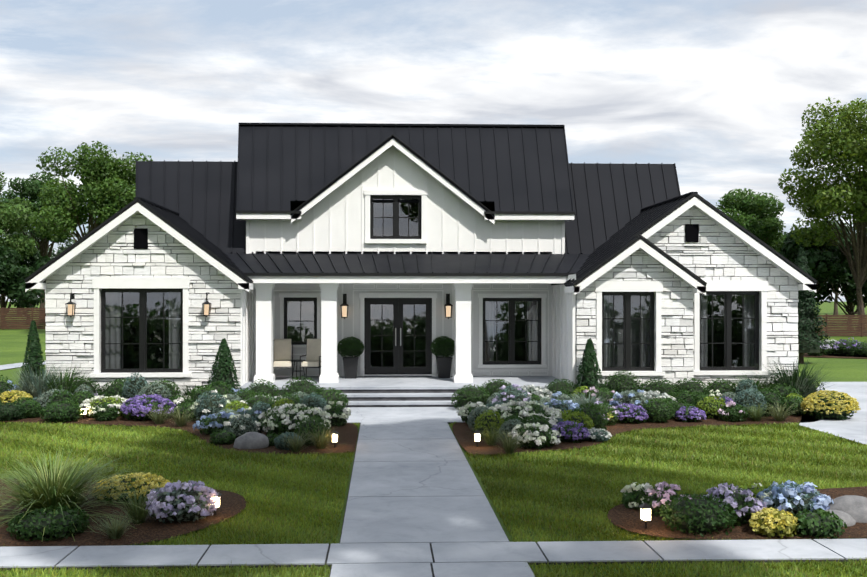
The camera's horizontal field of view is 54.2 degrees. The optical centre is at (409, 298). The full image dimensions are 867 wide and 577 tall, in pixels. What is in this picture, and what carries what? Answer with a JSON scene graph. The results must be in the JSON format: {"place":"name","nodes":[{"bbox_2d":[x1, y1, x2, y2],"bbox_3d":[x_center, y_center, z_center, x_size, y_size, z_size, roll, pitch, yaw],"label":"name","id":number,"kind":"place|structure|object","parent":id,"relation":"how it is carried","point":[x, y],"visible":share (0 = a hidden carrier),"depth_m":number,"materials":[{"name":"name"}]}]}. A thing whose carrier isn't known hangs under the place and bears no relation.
{"place":"outdoors","nodes":[
{"label":"outdoors","id":0,"kind":"place"},
{"bbox_2d":[101,224,758,385],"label":"wing frames","id":1,"kind":"structure","parent":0,"point":[141,236],"depth_m":20.85,"materials":[{"name":"black metal"}]},
{"bbox_2d":[105,292,754,368],"bbox_3d":[0.619,0.799,20.882,16.300,1.960,0.500,0,0,-2],"label":"wing glass","id":2,"kind":"object","parent":1,"relation":"in","point":[607,316],"depth_m":20.91,"materials":[{"name":"black glass"}]},
{"bbox_2d":[90,277,770,376],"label":"wing trim","id":3,"kind":"structure","parent":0,"point":[98,283],"depth_m":20.70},
{"bbox_2d":[0,407,866,576],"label":"paving","id":4,"kind":"structure","parent":0,"point":[418,504],"depth_m":8.86,"materials":[{"name":"grey concrete"}]},
{"bbox_2d":[0,302,866,576],"bbox_3d":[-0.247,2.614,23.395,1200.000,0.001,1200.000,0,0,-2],"label":"ground","id":5,"kind":"structure","parent":0,"point":[13,343],"depth_m":13.30,"materials":[{"name":"green plant"}]},
{"bbox_2d":[0,171,39,261],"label":"leaves","id":6,"kind":"object","parent":5,"relation":"on","point":[19,243],"depth_m":80.28,"materials":[{"name":"green plant"}]},
{"bbox_2d":[0,361,45,369],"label":"path","id":7,"kind":"structure","parent":5,"relation":"on","point":[6,366],"depth_m":32.46,"materials":[{"name":"concrete"}]},
{"bbox_2d":[0,307,45,329],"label":"fence","id":8,"kind":"object","parent":5,"relation":"on","point":[40,324],"visible":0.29,"depth_m":69.89,"materials":[{"name":"brown wood"}]},
{"bbox_2d":[1,172,87,319],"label":"tree leaves","id":9,"kind":"object","parent":5,"relation":"on","point":[30,190],"depth_m":86.40,"materials":[{"name":"green plant"}]},
{"bbox_2d":[28,141,152,241],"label":"tree leaves","id":10,"kind":"object","parent":5,"relation":"on","point":[108,173],"depth_m":59.18,"materials":[{"name":"green plant"}]},
{"bbox_2d":[0,478,246,546],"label":"island bed","id":11,"kind":"structure","parent":5,"relation":"on","point":[231,505],"depth_m":9.58,"materials":[{"name":"brown soil"}]},
{"bbox_2d":[45,212,240,394],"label":"stone wall","id":12,"kind":"structure","parent":5,"relation":"on","point":[69,341],"depth_m":20.75,"materials":[{"name":"white stone"}]},
{"bbox_2d":[0,414,357,453],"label":"bed","id":13,"kind":"object","parent":5,"relation":"on","point":[347,435],"visible":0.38,"depth_m":16.40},
{"bbox_2d":[233,432,268,448],"bbox_3d":[-2.749,2.474,14.721,0.619,0.303,0.467,0,0,-2],"label":"boulder","id":14,"kind":"object","parent":13,"relation":"on","point":[252,440],"visible":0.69,"depth_m":14.56,"materials":[{"name":"grey stone"}]},
{"bbox_2d":[239,376,561,406],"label":"porch slab steps","id":15,"kind":"structure","parent":5,"relation":"on","point":[400,391],"depth_m":20.73,"materials":[{"name":"grey concrete"}]},
{"bbox_2d":[273,339,320,379],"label":"patio chairs","id":16,"kind":"object","parent":15,"relation":"on","point":[282,353],"visible":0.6,"depth_m":22.74,"materials":[{"name":"beige fabric"}]},
{"bbox_2d":[291,359,304,376],"bbox_3d":[-2.995,1.915,22.748,0.385,0.502,0.398,0,0,-2],"label":"side table","id":17,"kind":"object","parent":15,"relation":"on","point":[296,370],"visible":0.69,"depth_m":22.62,"materials":[{"name":"black metal"}]},
{"bbox_2d":[342,357,452,378],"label":"planters","id":18,"kind":"object","parent":15,"relation":"on","point":[350,364],"visible":0.94,"depth_m":22.81,"materials":[{"name":"black ceramic"}]},
{"bbox_2d":[25,134,816,385],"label":"house walls","id":19,"kind":"structure","parent":5,"relation":"on","point":[334,218],"depth_m":23.29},
{"bbox_2d":[65,293,452,318],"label":"wall lanterns","id":20,"kind":"object","parent":19,"relation":"attached to","point":[344,310],"visible":1,"depth_m":23.09,"materials":[{"name":"black metal"}]},
{"bbox_2d":[236,195,577,374],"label":"house frames","id":21,"kind":"structure","parent":19,"relation":"attached to","point":[397,351],"depth_m":23.47,"materials":[{"name":"black metal"}]},
{"bbox_2d":[287,199,537,366],"bbox_3d":[0.100,-0.444,23.512,7.030,4.695,0.010,0,0,-2],"label":"window glass","id":22,"kind":"object","parent":21,"relation":"in","point":[389,340],"visible":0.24,"depth_m":23.51,"materials":[{"name":"black glass"}]},
{"bbox_2d":[287,203,537,366],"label":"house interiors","id":23,"kind":"object","parent":19,"relation":"attached to","point":[387,310],"depth_m":26.10,"materials":[{"name":"black"}]},
{"bbox_2d":[24,123,815,286],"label":"house roof","id":24,"kind":"structure","parent":19,"relation":"on","point":[490,167],"depth_m":24.69,"materials":[{"name":"black metal"}]},
{"bbox_2d":[106,292,753,368],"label":"curtains","id":25,"kind":"object","parent":19,"relation":"attached to","point":[716,330],"depth_m":23.35,"materials":[{"name":"grey fabric"}]},
{"bbox_2d":[571,293,575,387],"bbox_3d":[5.489,1.068,20.928,2.892,3.092,0.500,0,0,-2],"label":"stone return","id":26,"kind":"object","parent":19,"relation":"attached to","point":[575,339],"depth_m":20.68,"materials":[{"name":"white stone"}]},
{"bbox_2d":[576,249,693,391],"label":"stone wall","id":27,"kind":"structure","parent":19,"relation":"attached to","point":[677,334],"depth_m":20.65,"materials":[{"name":"white stone"}]},
{"bbox_2d":[610,206,798,387],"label":"stone wall","id":28,"kind":"structure","parent":19,"relation":"attached to","point":[716,252],"depth_m":21.22,"materials":[{"name":"white stone"}]},
{"bbox_2d":[0,357,841,540],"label":"garden grasses","id":29,"kind":"object","parent":5,"relation":"on","point":[64,486],"visible":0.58,"depth_m":10.36,"materials":[{"name":"green plant"}]},
{"bbox_2d":[0,320,860,541],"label":"shrubs","id":30,"kind":"object","parent":5,"relation":"on","point":[626,498],"depth_m":17.06,"materials":[{"name":"green plant"}]},
{"bbox_2d":[0,421,866,576],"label":"lawn","id":31,"kind":"structure","parent":5,"relation":"on","point":[554,461],"depth_m":12.44,"materials":[{"name":"green plant"}]},
{"bbox_2d":[0,219,866,321],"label":"tree line","id":32,"kind":"object","parent":5,"relation":"on","point":[824,264],"depth_m":67.75,"materials":[{"name":"green plant"}]},
{"bbox_2d":[80,405,805,528],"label":"landscape lights","id":33,"kind":"object","parent":5,"relation":"on","point":[645,512],"visible":0.48,"depth_m":10.04,"materials":[{"name":"white plastic"}]},
{"bbox_2d":[452,411,821,454],"bbox_3d":[6.114,2.584,18.512,12.202,0.001,6.206,0,0,-15],"label":"bed","id":34,"kind":"object","parent":5,"relation":"on","point":[463,435],"visible":0.27,"depth_m":16.72,"materials":[{"name":"brown soil"}]},
{"bbox_2d":[607,486,866,538],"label":"island bed","id":35,"kind":"structure","parent":5,"relation":"on","point":[622,516],"depth_m":9.50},
{"bbox_2d":[825,510,855,526],"bbox_3d":[4.869,2.529,9.731,0.486,0.183,0.362,0,0,-2],"label":"boulder","id":36,"kind":"object","parent":35,"relation":"on","point":[848,519],"visible":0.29,"depth_m":9.63,"materials":[{"name":"grey stone"}]},
{"bbox_2d":[827,495,866,522],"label":"boulder","id":37,"kind":"object","parent":35,"relation":"on","point":[854,507],"visible":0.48,"depth_m":9.88,"materials":[{"name":"grey stone"}]},
{"bbox_2d":[716,188,786,251],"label":"tree leaves","id":38,"kind":"object","parent":5,"relation":"on","point":[743,209],"depth_m":66.98,"materials":[{"name":"green plant"}]},
{"bbox_2d":[795,247,831,363],"bbox_3d":[15.683,0.279,33.905,1.974,4.669,1.926,0,0,-34],"label":"dark tree","id":39,"kind":"object","parent":5,"relation":"on","point":[801,260],"depth_m":33.44,"materials":[{"name":"green plant"}]},
{"bbox_2d":[777,97,866,331],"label":"tree","id":40,"kind":"object","parent":5,"relation":"on","point":[849,140],"depth_m":58.08,"materials":[{"name":"green plant"}]},
{"bbox_2d":[804,353,866,358],"bbox_3d":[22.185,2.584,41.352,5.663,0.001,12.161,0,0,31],"label":"mulch bed","id":41,"kind":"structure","parent":5,"relation":"on","point":[825,356],"depth_m":37.46,"materials":[{"name":"brown soil"}]},
{"bbox_2d":[806,338,866,355],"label":"flowering shrubs","id":42,"kind":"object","parent":41,"relation":"on","point":[844,348],"depth_m":37.78,"materials":[{"name":"plant"}]},
{"bbox_2d":[814,314,866,336],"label":"fence","id":43,"kind":"object","parent":5,"relation":"on","point":[860,325],"visible":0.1,"depth_m":56.85,"materials":[{"name":"brown wood"}]},
{"bbox_2d":[0,0,866,301],"label":"sky","id":44,"kind":"structure","parent":0,"point":[720,91],"materials":[{"name":"white"}]},
{"bbox_2d":[799,382,866,443],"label":"driveway","id":45,"kind":"structure","parent":0,"point":[854,427],"depth_m":17.88,"materials":[{"name":"concrete"}]},
{"bbox_2d":[808,341,866,355],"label":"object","id":46,"kind":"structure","parent":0,"point":[846,353],"depth_m":37.82,"materials":[{"name":"plant"}]}
]}

